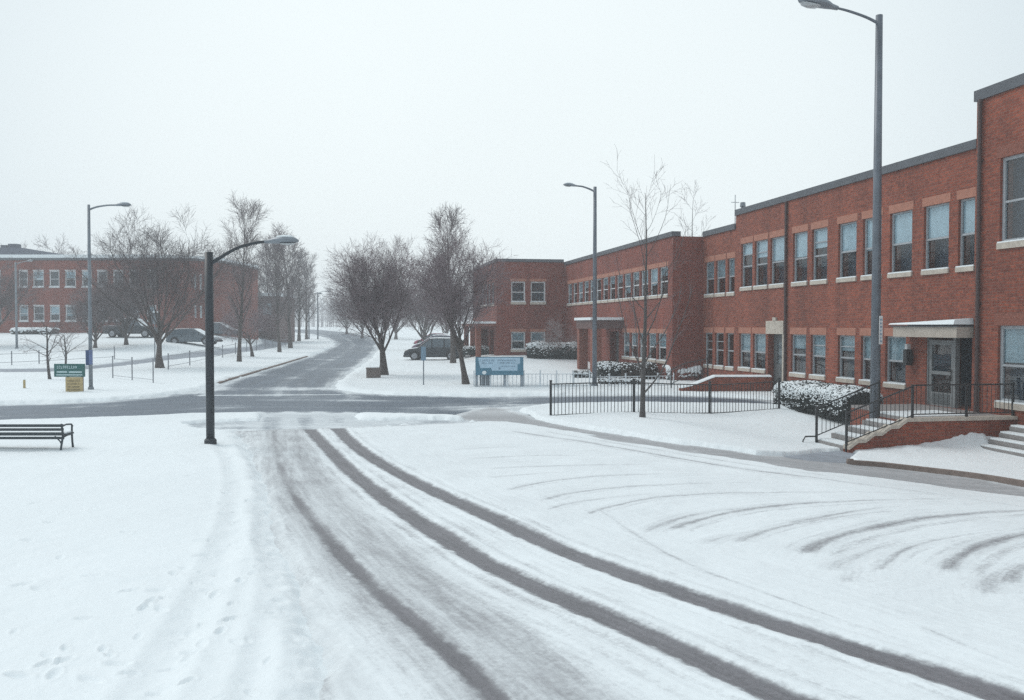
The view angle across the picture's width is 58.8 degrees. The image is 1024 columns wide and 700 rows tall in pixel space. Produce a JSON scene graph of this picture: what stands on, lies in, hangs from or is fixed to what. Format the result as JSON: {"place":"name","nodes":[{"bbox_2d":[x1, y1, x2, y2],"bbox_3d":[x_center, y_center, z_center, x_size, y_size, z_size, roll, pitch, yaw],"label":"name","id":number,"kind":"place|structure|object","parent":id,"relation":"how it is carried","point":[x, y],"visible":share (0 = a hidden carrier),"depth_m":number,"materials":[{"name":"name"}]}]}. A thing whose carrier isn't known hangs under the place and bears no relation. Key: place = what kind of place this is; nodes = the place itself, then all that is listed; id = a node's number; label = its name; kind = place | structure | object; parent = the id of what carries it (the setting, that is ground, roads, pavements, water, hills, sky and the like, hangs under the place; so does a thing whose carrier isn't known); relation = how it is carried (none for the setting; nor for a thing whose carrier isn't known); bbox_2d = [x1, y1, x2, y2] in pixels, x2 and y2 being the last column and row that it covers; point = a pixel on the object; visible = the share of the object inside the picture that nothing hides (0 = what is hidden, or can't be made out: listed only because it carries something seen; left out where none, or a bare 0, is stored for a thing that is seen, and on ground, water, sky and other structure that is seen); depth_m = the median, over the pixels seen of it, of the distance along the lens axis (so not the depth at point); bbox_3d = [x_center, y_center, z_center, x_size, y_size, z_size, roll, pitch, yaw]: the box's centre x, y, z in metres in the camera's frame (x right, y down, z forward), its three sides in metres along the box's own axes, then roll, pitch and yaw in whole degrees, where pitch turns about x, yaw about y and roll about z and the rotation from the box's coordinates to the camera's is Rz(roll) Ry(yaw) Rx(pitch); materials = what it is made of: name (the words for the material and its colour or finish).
{"place":"outdoors","nodes":[
{"label":"outdoors","id":0,"kind":"place"},
{"bbox_2d":[0,329,775,434],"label":"road","id":1,"kind":"structure","parent":0,"point":[303,393],"depth_m":33.55,"materials":[{"name":"asphalt"}]},
{"bbox_2d":[0,326,1023,699],"bbox_3d":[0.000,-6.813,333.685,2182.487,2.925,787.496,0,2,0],"label":"snow ground","id":2,"kind":"structure","parent":0,"point":[140,558],"depth_m":13.86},
{"bbox_2d":[15,260,32,348],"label":"street lamp","id":3,"kind":"object","parent":2,"relation":"on","point":[16,328],"visible":0.97,"depth_m":76.28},
{"bbox_2d":[0,256,49,324],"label":"broad tree","id":4,"kind":"object","parent":2,"relation":"on","point":[4,301],"visible":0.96,"depth_m":79.92,"materials":[{"name":"brown plant"}]},
{"bbox_2d":[9,327,59,333],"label":"hedge","id":5,"kind":"object","parent":2,"relation":"on","point":[22,330],"visible":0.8,"depth_m":93.73,"materials":[{"name":"white plant"}]},
{"bbox_2d":[0,423,73,449],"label":"park bench","id":6,"kind":"object","parent":2,"relation":"on","point":[54,432],"visible":0.94,"depth_m":19.87,"materials":[{"name":"paint"}]},
{"bbox_2d":[17,295,72,378],"bbox_3d":[-23.805,-0.512,45.962,2.696,4.488,3.315,0,2,0],"label":"sapling","id":7,"kind":"object","parent":2,"relation":"on","point":[47,359],"visible":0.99,"depth_m":46.06,"materials":[{"name":"brown plant"}]},
{"bbox_2d":[22,234,82,254],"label":"broad tree","id":8,"kind":"object","parent":2,"relation":"on","point":[58,250],"visible":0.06,"depth_m":136.71,"materials":[{"name":"brown plant"}]},
{"bbox_2d":[43,324,94,363],"bbox_3d":[-26.942,-0.167,55.212,2.965,3.298,2.645,-1,2,-38],"label":"sapling","id":9,"kind":"object","parent":2,"relation":"on","point":[65,350],"visible":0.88,"depth_m":54.92,"materials":[{"name":"brown plant"}]},
{"bbox_2d":[54,364,84,391],"bbox_3d":[-18.260,1.280,37.596,1.247,1.423,0.177,0,2,0],"label":"green sign","id":10,"kind":"object","parent":2,"relation":"on","point":[73,375],"visible":0.99,"depth_m":37.51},
{"bbox_2d":[63,277,133,347],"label":"broad tree","id":11,"kind":"object","parent":2,"relation":"on","point":[97,316],"visible":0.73,"depth_m":76.52,"materials":[{"name":"brown plant"}]},
{"bbox_2d":[87,202,130,389],"bbox_3d":[-17.117,-2.114,38.679,1.925,8.350,0.317,0,2,0],"label":"street lamp","id":12,"kind":"object","parent":2,"relation":"on","point":[122,204],"visible":0.96,"depth_m":38.61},
{"bbox_2d":[78,260,165,344],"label":"broad tree","id":13,"kind":"object","parent":2,"relation":"on","point":[125,327],"visible":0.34,"depth_m":79.34,"materials":[{"name":"brown plant"}]},
{"bbox_2d":[0,244,258,339],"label":"brick building","id":14,"kind":"structure","parent":2,"relation":"on","point":[55,297],"depth_m":99.96,"materials":[{"name":"brick"},{"name":"glass"},{"name":"snow"}]},
{"bbox_2d":[49,305,59,321],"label":"window","id":15,"kind":"structure","parent":14,"relation":"in","point":[54,309],"depth_m":100.03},
{"bbox_2d":[102,318,157,337],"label":"parked car","id":16,"kind":"object","parent":2,"relation":"on","point":[142,330],"visible":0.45,"depth_m":87.93,"materials":[{"name":"grey metal"}]},
{"bbox_2d":[112,356,153,382],"bbox_3d":[-18.815,1.071,45.044,0.081,1.440,5.190,-1,2,-44],"label":"wire fence","id":17,"kind":"object","parent":2,"relation":"on","point":[152,361],"visible":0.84,"depth_m":45.01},
{"bbox_2d":[0,338,287,371],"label":"footpath","id":18,"kind":"structure","parent":2,"relation":"on","point":[263,344],"depth_m":71.95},
{"bbox_2d":[55,204,252,367],"bbox_3d":[-21.629,-4.117,58.178,10.976,11.056,10.558,1,2,26],"label":"spreading tree","id":19,"kind":"object","parent":2,"relation":"on","point":[157,271],"visible":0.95,"depth_m":57.47,"materials":[{"name":"brown plant"}]},
{"bbox_2d":[166,328,222,344],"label":"parked car","id":20,"kind":"object","parent":2,"relation":"on","point":[178,335],"visible":0.68,"depth_m":82.78,"materials":[{"name":"metal"}]},
{"bbox_2d":[167,338,286,369],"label":"wire fence","id":21,"kind":"object","parent":2,"relation":"on","point":[222,351],"visible":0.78,"depth_m":72.88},
{"bbox_2d":[219,190,269,361],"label":"slender tree","id":22,"kind":"object","parent":2,"relation":"on","point":[245,265],"visible":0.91,"depth_m":67.76,"materials":[{"name":"brown plant"}]},
{"bbox_2d":[216,300,282,356],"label":"tree","id":23,"kind":"object","parent":2,"relation":"on","point":[258,324],"visible":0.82,"depth_m":76.44,"materials":[{"name":"brown plant"}]},
{"bbox_2d":[204,235,298,443],"bbox_3d":[-6.003,-0.053,20.946,2.199,5.182,0.336,0,2,0],"label":"street lamp","id":24,"kind":"object","parent":2,"relation":"on","point":[209,336],"visible":0.94,"depth_m":20.86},
{"bbox_2d":[251,254,271,314],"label":"roadside tree","id":25,"kind":"object","parent":2,"relation":"on","point":[259,286],"visible":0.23,"depth_m":126.56,"materials":[{"name":"brown plant"}]},
{"bbox_2d":[217,356,307,383],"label":"kerb","id":26,"kind":"structure","parent":2,"relation":"on","point":[232,378],"depth_m":54.26,"materials":[{"name":"stone"}]},
{"bbox_2d":[256,233,280,292],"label":"roadside tree","id":27,"kind":"object","parent":2,"relation":"on","point":[264,260],"visible":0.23,"depth_m":131.19,"materials":[{"name":"brown plant"}]},
{"bbox_2d":[256,227,296,351],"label":"roadside tree","id":28,"kind":"object","parent":2,"relation":"on","point":[278,283],"visible":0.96,"depth_m":91.11,"materials":[{"name":"brown plant"}]},
{"bbox_2d":[258,293,295,342],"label":"building","id":29,"kind":"structure","parent":2,"relation":"on","point":[283,329],"depth_m":128.01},
{"bbox_2d":[263,222,314,347],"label":"roadside tree","id":30,"kind":"object","parent":2,"relation":"on","point":[289,308],"visible":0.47,"depth_m":105.57,"materials":[{"name":"brown plant"}]},
{"bbox_2d":[283,245,321,340],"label":"roadside tree","id":31,"kind":"object","parent":2,"relation":"on","point":[300,262],"visible":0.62,"depth_m":138.55,"materials":[{"name":"brown plant"}]},
{"bbox_2d":[297,253,321,338],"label":"roadside tree","id":32,"kind":"object","parent":2,"relation":"on","point":[312,294],"visible":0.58,"depth_m":149.62,"materials":[{"name":"brown plant"}]},
{"bbox_2d":[321,283,351,333],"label":"broad tree","id":33,"kind":"object","parent":2,"relation":"on","point":[335,311],"visible":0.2,"depth_m":196.91,"materials":[{"name":"brown plant"}]},
{"bbox_2d":[337,286,378,337],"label":"broad tree","id":34,"kind":"object","parent":2,"relation":"on","point":[362,329],"visible":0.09,"depth_m":160.44,"materials":[{"name":"brown plant"}]},
{"bbox_2d":[366,367,380,377],"bbox_3d":[-7.186,1.259,47.192,0.720,0.749,0.660,0,2,-4],"label":"utility box","id":35,"kind":"object","parent":2,"relation":"on","point":[373,372],"visible":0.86,"depth_m":46.89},
{"bbox_2d":[316,234,431,374],"bbox_3d":[-7.272,-2.461,49.573,6.800,8.178,6.366,0,2,0],"label":"bushy tree","id":36,"kind":"object","parent":2,"relation":"on","point":[383,306],"visible":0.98,"depth_m":48.81,"materials":[{"name":"brown plant"}]},
{"bbox_2d":[295,298,472,326],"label":"woods","id":37,"kind":"object","parent":2,"relation":"on","point":[328,316],"visible":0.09,"depth_m":451.56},
{"bbox_2d":[372,279,422,338],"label":"broad tree","id":38,"kind":"object","parent":2,"relation":"on","point":[396,330],"visible":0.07,"depth_m":149.30,"materials":[{"name":"brown plant"}]},
{"bbox_2d":[380,267,462,340],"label":"broad tree","id":39,"kind":"object","parent":2,"relation":"on","point":[424,330],"visible":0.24,"depth_m":97.39,"materials":[{"name":"brown plant"}]},
{"bbox_2d":[403,337,464,359],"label":"parked car","id":40,"kind":"object","parent":2,"relation":"on","point":[437,346],"visible":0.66,"depth_m":71.21,"materials":[{"name":"grey metal"}]},
{"bbox_2d":[422,285,472,333],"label":"broad tree","id":41,"kind":"object","parent":2,"relation":"on","point":[445,330],"visible":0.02,"depth_m":121.36,"materials":[{"name":"brown plant"}]},
{"bbox_2d":[428,204,472,362],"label":"tall tree","id":42,"kind":"object","parent":2,"relation":"on","point":[452,343],"visible":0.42,"depth_m":65.27,"materials":[{"name":"brown plant"}]},
{"bbox_2d":[398,218,523,383],"bbox_3d":[-2.562,-2.185,42.526,6.030,8.068,5.559,0,2,10],"label":"bushy tree","id":43,"kind":"object","parent":2,"relation":"on","point":[448,296],"visible":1,"depth_m":42.24,"materials":[{"name":"brown plant"}]},
{"bbox_2d":[463,345,488,354],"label":"shrub","id":44,"kind":"object","parent":2,"relation":"on","point":[469,350],"visible":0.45,"depth_m":69.53,"materials":[{"name":"grey plant"}]},
{"bbox_2d":[475,357,522,386],"bbox_3d":[-0.563,1.110,40.621,2.147,1.600,0.255,0,2,0],"label":"blue sign","id":45,"kind":"object","parent":2,"relation":"on","point":[504,366],"visible":0.98,"depth_m":40.52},
{"bbox_2d":[473,370,589,386],"bbox_3d":[0.895,1.412,40.734,5.264,0.990,0.082,0,2,-3],"label":"picket fence","id":46,"kind":"object","parent":2,"relation":"on","point":[516,385],"visible":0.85,"depth_m":40.72,"materials":[{"name":"grey metal"}]},
{"bbox_2d":[525,341,576,358],"bbox_3d":[2.987,0.015,62.794,4.028,1.302,2.154,0,2,7],"label":"hedge","id":47,"kind":"object","parent":2,"relation":"on","point":[534,350],"visible":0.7,"depth_m":62.01,"materials":[{"name":"green plant"}]},
{"bbox_2d":[532,313,576,358],"bbox_3d":[3.621,-0.849,62.086,5.257,3.666,4.568,-1,2,-42],"label":"weeping shrub","id":48,"kind":"object","parent":2,"relation":"on","point":[556,332],"visible":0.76,"depth_m":61.64,"materials":[{"name":"brown plant"}]},
{"bbox_2d":[563,182,596,385],"bbox_3d":[3.080,-2.742,40.760,1.580,9.494,0.330,0,2,0],"label":"street lamp","id":49,"kind":"object","parent":2,"relation":"on","point":[594,333],"visible":0.9,"depth_m":40.68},
{"bbox_2d":[597,360,621,377],"bbox_3d":[5.095,1.036,47.262,1.513,1.040,1.809,0,2,0],"label":"shrub","id":50,"kind":"object","parent":2,"relation":"on","point":[605,368],"visible":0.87,"depth_m":46.59,"materials":[{"name":"white plant"}]},
{"bbox_2d":[597,377,640,383],"bbox_3d":[5.078,1.503,42.465,2.209,0.506,1.142,0,2,0],"label":"hedge","id":51,"kind":"object","parent":2,"relation":"on","point":[618,379],"visible":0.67,"depth_m":42.05,"materials":[{"name":"white plant"}]},
{"bbox_2d":[598,373,673,385],"bbox_3d":[5.526,1.472,41.297,3.971,0.840,0.093,0,2,-13],"label":"picket fence","id":52,"kind":"object","parent":2,"relation":"on","point":[658,378],"visible":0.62,"depth_m":41.19,"materials":[{"name":"white paint"}]},
{"bbox_2d":[619,361,657,378],"bbox_3d":[6.479,1.057,46.984,2.034,1.029,1.911,0,2,0],"label":"hedge","id":53,"kind":"object","parent":2,"relation":"on","point":[630,369],"visible":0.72,"depth_m":46.22,"materials":[{"name":"white plant"}]},
{"bbox_2d":[600,148,697,417],"bbox_3d":[4.135,-1.917,27.074,3.145,8.332,4.242,0,2,0],"label":"young tree","id":54,"kind":"object","parent":2,"relation":"on","point":[643,391],"visible":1,"depth_m":26.99,"materials":[{"name":"brown plant"}]},
{"bbox_2d":[549,378,780,414],"bbox_3d":[5.204,1.629,29.473,9.110,1.538,0.122,-1,2,-26],"label":"iron fence","id":55,"kind":"object","parent":2,"relation":"on","point":[709,384],"visible":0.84,"depth_m":29.49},
{"bbox_2d":[662,365,702,379],"bbox_3d":[8.652,1.117,46.230,1.949,0.927,1.955,0,2,0],"label":"hedge","id":56,"kind":"object","parent":2,"relation":"on","point":[684,370],"visible":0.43,"depth_m":45.37,"materials":[{"name":"white plant"}]},
{"bbox_2d":[670,358,707,387],"bbox_3d":[7.795,1.033,39.935,1.746,1.370,0.060,0,2,-10],"label":"ramp railing","id":57,"kind":"object","parent":2,"relation":"on","point":[687,371],"visible":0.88,"depth_m":39.91,"materials":[{"name":"black metal"}]},
{"bbox_2d":[673,181,711,236],"bbox_3d":[10.830,-4.277,53.858,3.213,11.569,3.130,1,2,19],"label":"roof line tree","id":58,"kind":"object","parent":2,"relation":"on","point":[692,211],"visible":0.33,"depth_m":53.95,"materials":[{"name":"brown plant"}]},
{"bbox_2d":[679,375,771,390],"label":"retaining wall","id":59,"kind":"structure","parent":2,"relation":"on","point":[722,379],"depth_m":37.69,"materials":[{"name":"brick"}]},
{"bbox_2d":[461,73,1023,424],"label":"school building","id":60,"kind":"structure","parent":2,"relation":"on","point":[782,288],"depth_m":33.02,"materials":[{"name":"brick"}]},
{"bbox_2d":[510,279,525,303],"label":"window","id":61,"kind":"structure","parent":60,"relation":"in","point":[519,280],"depth_m":66.32,"materials":[{"name":"glass"}]},
{"bbox_2d":[510,329,525,351],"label":"window","id":62,"kind":"structure","parent":60,"relation":"in","point":[516,334],"depth_m":66.47,"materials":[{"name":"glass"}]},
{"bbox_2d":[530,329,545,341],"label":"window","id":63,"kind":"structure","parent":60,"relation":"in","point":[535,333],"depth_m":66.76,"materials":[{"name":"glass"}]},
{"bbox_2d":[530,279,546,304],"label":"window","id":64,"kind":"structure","parent":60,"relation":"in","point":[536,280],"depth_m":66.60,"materials":[{"name":"glass"}]},
{"bbox_2d":[621,328,629,359],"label":"window","id":65,"kind":"structure","parent":60,"relation":"in","point":[626,345],"depth_m":52.95,"materials":[{"name":"glass"}]},
{"bbox_2d":[623,269,630,300],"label":"window","id":66,"kind":"structure","parent":60,"relation":"in","point":[627,276],"depth_m":52.53,"materials":[{"name":"glass"}]},
{"bbox_2d":[629,328,637,360],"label":"window","id":67,"kind":"structure","parent":60,"relation":"in","point":[631,329],"depth_m":51.48,"materials":[{"name":"glass"}]},
{"bbox_2d":[631,267,639,299],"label":"window","id":68,"kind":"structure","parent":60,"relation":"in","point":[635,274],"depth_m":51.13,"materials":[{"name":"glass"}]},
{"bbox_2d":[647,329,656,362],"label":"window","id":69,"kind":"structure","parent":60,"relation":"in","point":[652,332],"depth_m":48.35,"materials":[{"name":"glass"}]},
{"bbox_2d":[648,263,657,298],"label":"window","id":70,"kind":"structure","parent":60,"relation":"in","point":[654,272],"depth_m":48.04,"materials":[{"name":"glass"}]},
{"bbox_2d":[656,329,666,363],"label":"window","id":71,"kind":"structure","parent":60,"relation":"in","point":[661,345],"depth_m":46.97,"materials":[{"name":"glass"}]},
{"bbox_2d":[658,261,668,297],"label":"window","id":72,"kind":"structure","parent":60,"relation":"in","point":[661,264],"depth_m":46.65,"materials":[{"name":"glass"}]},
{"bbox_2d":[703,327,712,367],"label":"window","id":73,"kind":"structure","parent":60,"relation":"in","point":[708,330],"depth_m":45.00,"materials":[{"name":"glass"}]},
{"bbox_2d":[704,255,714,297],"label":"window","id":74,"kind":"structure","parent":60,"relation":"in","point":[710,265],"depth_m":44.81,"materials":[{"name":"glass"}]},
{"bbox_2d":[713,327,723,369],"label":"window","id":75,"kind":"structure","parent":60,"relation":"in","point":[719,330],"depth_m":43.77,"materials":[{"name":"glass"}]},
{"bbox_2d":[714,253,725,296],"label":"window","id":76,"kind":"structure","parent":60,"relation":"in","point":[721,263],"depth_m":43.52,"materials":[{"name":"glass"}]},
{"bbox_2d":[725,327,733,370],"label":"window","id":77,"kind":"structure","parent":60,"relation":"in","point":[730,330],"depth_m":42.52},
{"bbox_2d":[726,252,734,295],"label":"window","id":78,"kind":"structure","parent":60,"relation":"in","point":[731,255],"depth_m":42.31,"materials":[{"name":"glass"}]},
{"bbox_2d":[737,327,750,371],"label":"window","id":79,"kind":"structure","parent":60,"relation":"in","point":[745,332],"depth_m":40.93,"materials":[{"name":"glass"}]},
{"bbox_2d":[739,236,752,290],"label":"window","id":80,"kind":"structure","parent":60,"relation":"in","point":[747,248],"depth_m":40.73,"materials":[{"name":"glass"}]},
{"bbox_2d":[751,327,765,373],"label":"window","id":81,"kind":"structure","parent":60,"relation":"in","point":[760,332],"depth_m":39.46,"materials":[{"name":"glass"}]},
{"bbox_2d":[753,232,768,289],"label":"window","id":82,"kind":"structure","parent":60,"relation":"in","point":[762,246],"depth_m":39.31,"materials":[{"name":"glass"}]},
{"bbox_2d":[768,229,783,288],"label":"window","id":83,"kind":"structure","parent":60,"relation":"in","point":[778,242],"depth_m":37.85,"materials":[{"name":"glass"}]},
{"bbox_2d":[774,335,781,384],"bbox_3d":[11.243,0.572,37.941,0.060,2.420,1.272,0,2,-11],"label":"door","id":84,"kind":"structure","parent":60,"relation":"in","point":[777,338],"depth_m":38.22,"materials":[{"name":"paint"}]},
{"bbox_2d":[789,328,806,377],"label":"window","id":85,"kind":"structure","parent":60,"relation":"in","point":[799,341],"depth_m":36.06,"materials":[{"name":"glass"}]},
{"bbox_2d":[791,224,807,286],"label":"window","id":86,"kind":"structure","parent":60,"relation":"in","point":[800,238],"depth_m":35.95,"materials":[{"name":"glass"}]},
{"bbox_2d":[809,328,826,379],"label":"window","id":87,"kind":"structure","parent":60,"relation":"in","point":[819,334],"depth_m":34.57,"materials":[{"name":"glass"}]},
{"bbox_2d":[810,219,828,284],"bbox_3d":[11.651,-3.673,34.327,0.220,2.380,1.272,0,2,-11],"label":"window","id":88,"kind":"structure","parent":60,"relation":"in","point":[820,235],"depth_m":34.45,"materials":[{"name":"glass"}]},
{"bbox_2d":[835,328,855,383],"bbox_3d":[12.001,0.186,32.547,0.220,1.960,1.246,0,2,-11],"label":"window","id":89,"kind":"structure","parent":60,"relation":"in","point":[847,340],"depth_m":32.67,"materials":[{"name":"glass"}]},
{"bbox_2d":[836,213,857,282],"bbox_3d":[12.002,-3.622,32.444,0.220,2.380,1.329,0,2,-11],"label":"window","id":90,"kind":"structure","parent":60,"relation":"in","point":[848,231],"depth_m":32.60,"materials":[{"name":"glass"}]},
{"bbox_2d":[858,328,870,384],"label":"window","id":91,"kind":"structure","parent":60,"relation":"in","point":[865,332],"depth_m":31.46,"materials":[{"name":"glass"}]},
{"bbox_2d":[860,207,882,280],"bbox_3d":[12.285,-3.581,30.923,0.220,2.380,1.246,0,2,-11],"label":"window","id":92,"kind":"structure","parent":60,"relation":"in","point":[869,213],"depth_m":31.31,"materials":[{"name":"glass"}]},
{"bbox_2d":[883,328,905,388],"bbox_3d":[12.539,0.264,29.644,0.220,1.960,1.256,0,2,-11],"label":"window","id":93,"kind":"structure","parent":60,"relation":"in","point":[896,345],"depth_m":29.87,"materials":[{"name":"glass"}]},
{"bbox_2d":[887,200,913,277],"bbox_3d":[12.581,-3.539,29.329,0.220,2.380,1.324,0,2,-11],"label":"window","id":94,"kind":"structure","parent":60,"relation":"in","point":[901,221],"depth_m":29.46,"materials":[{"name":"glass"}]},
{"bbox_2d":[921,192,950,274],"bbox_3d":[12.906,-3.492,27.586,0.220,2.380,1.332,0,2,-11],"label":"window","id":95,"kind":"structure","parent":60,"relation":"in","point":[937,216],"depth_m":27.68,"materials":[{"name":"glass"}]},
{"bbox_2d":[927,337,959,407],"bbox_3d":[12.982,0.664,27.428,0.166,2.080,1.315,0,2,-11],"label":"entrance door","id":96,"kind":"structure","parent":60,"relation":"in","point":[955,343],"depth_m":27.25,"materials":[{"name":"paint"}]},
{"bbox_2d":[955,187,975,271],"bbox_3d":[13.156,-3.456,26.244,0.220,2.380,0.851,0,2,-11],"label":"window","id":97,"kind":"structure","parent":60,"relation":"in","point":[967,205],"depth_m":26.36,"materials":[{"name":"glass"}]},
{"bbox_2d":[994,313,1023,410],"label":"window","id":98,"kind":"structure","parent":60,"relation":"in","point":[1012,337],"depth_m":24.57,"materials":[{"name":"glass"}]},
{"bbox_2d":[996,140,1023,249],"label":"window","id":99,"kind":"structure","parent":60,"relation":"in","point":[1016,147],"depth_m":24.64,"materials":[{"name":"glass"}]},
{"bbox_2d":[784,451,853,462],"bbox_3d":[7.695,2.566,21.845,2.001,0.509,5.797,1,2,32],"label":"ramp apron","id":100,"kind":"object","parent":2,"relation":"on","point":[837,456],"visible":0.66,"depth_m":21.60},
{"bbox_2d":[772,379,883,421],"bbox_3d":[10.540,1.663,30.668,1.786,1.224,4.962,0,2,-11],"label":"hedge","id":101,"kind":"object","parent":2,"relation":"on","point":[805,396],"visible":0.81,"depth_m":29.71,"materials":[{"name":"white plant"}]},
{"bbox_2d":[798,0,882,417],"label":"street lamp","id":102,"kind":"object","parent":2,"relation":"on","point":[876,338],"visible":0.9,"depth_m":25.58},
{"bbox_2d":[802,380,1017,452],"bbox_3d":[10.435,1.843,25.803,5.322,2.030,4.300,0,2,-11],"label":"entrance stoop","id":103,"kind":"object","parent":2,"relation":"on","point":[899,424],"visible":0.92,"depth_m":23.97,"materials":[{"name":"brick"}]},
{"bbox_2d":[846,459,1023,486],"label":"kerb","id":104,"kind":"structure","parent":2,"relation":"on","point":[1008,481],"depth_m":20.04,"materials":[{"name":"concrete"}]},
{"bbox_2d":[980,425,1023,456],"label":"side steps","id":105,"kind":"structure","parent":2,"relation":"on","point":[1011,441],"depth_m":23.19,"materials":[{"name":"concrete"}]},
{"bbox_2d":[0,0,1023,325],"label":"sky","id":106,"kind":"structure","parent":0,"point":[356,119],"materials":[{"name":"white"}]},
{"bbox_2d":[234,421,1023,699],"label":"snow covered road","id":107,"kind":"structure","parent":0,"point":[491,560],"depth_m":10.28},
{"bbox_2d":[456,407,1023,496],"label":"pavement","id":108,"kind":"structure","parent":0,"point":[509,415],"depth_m":19.72,"materials":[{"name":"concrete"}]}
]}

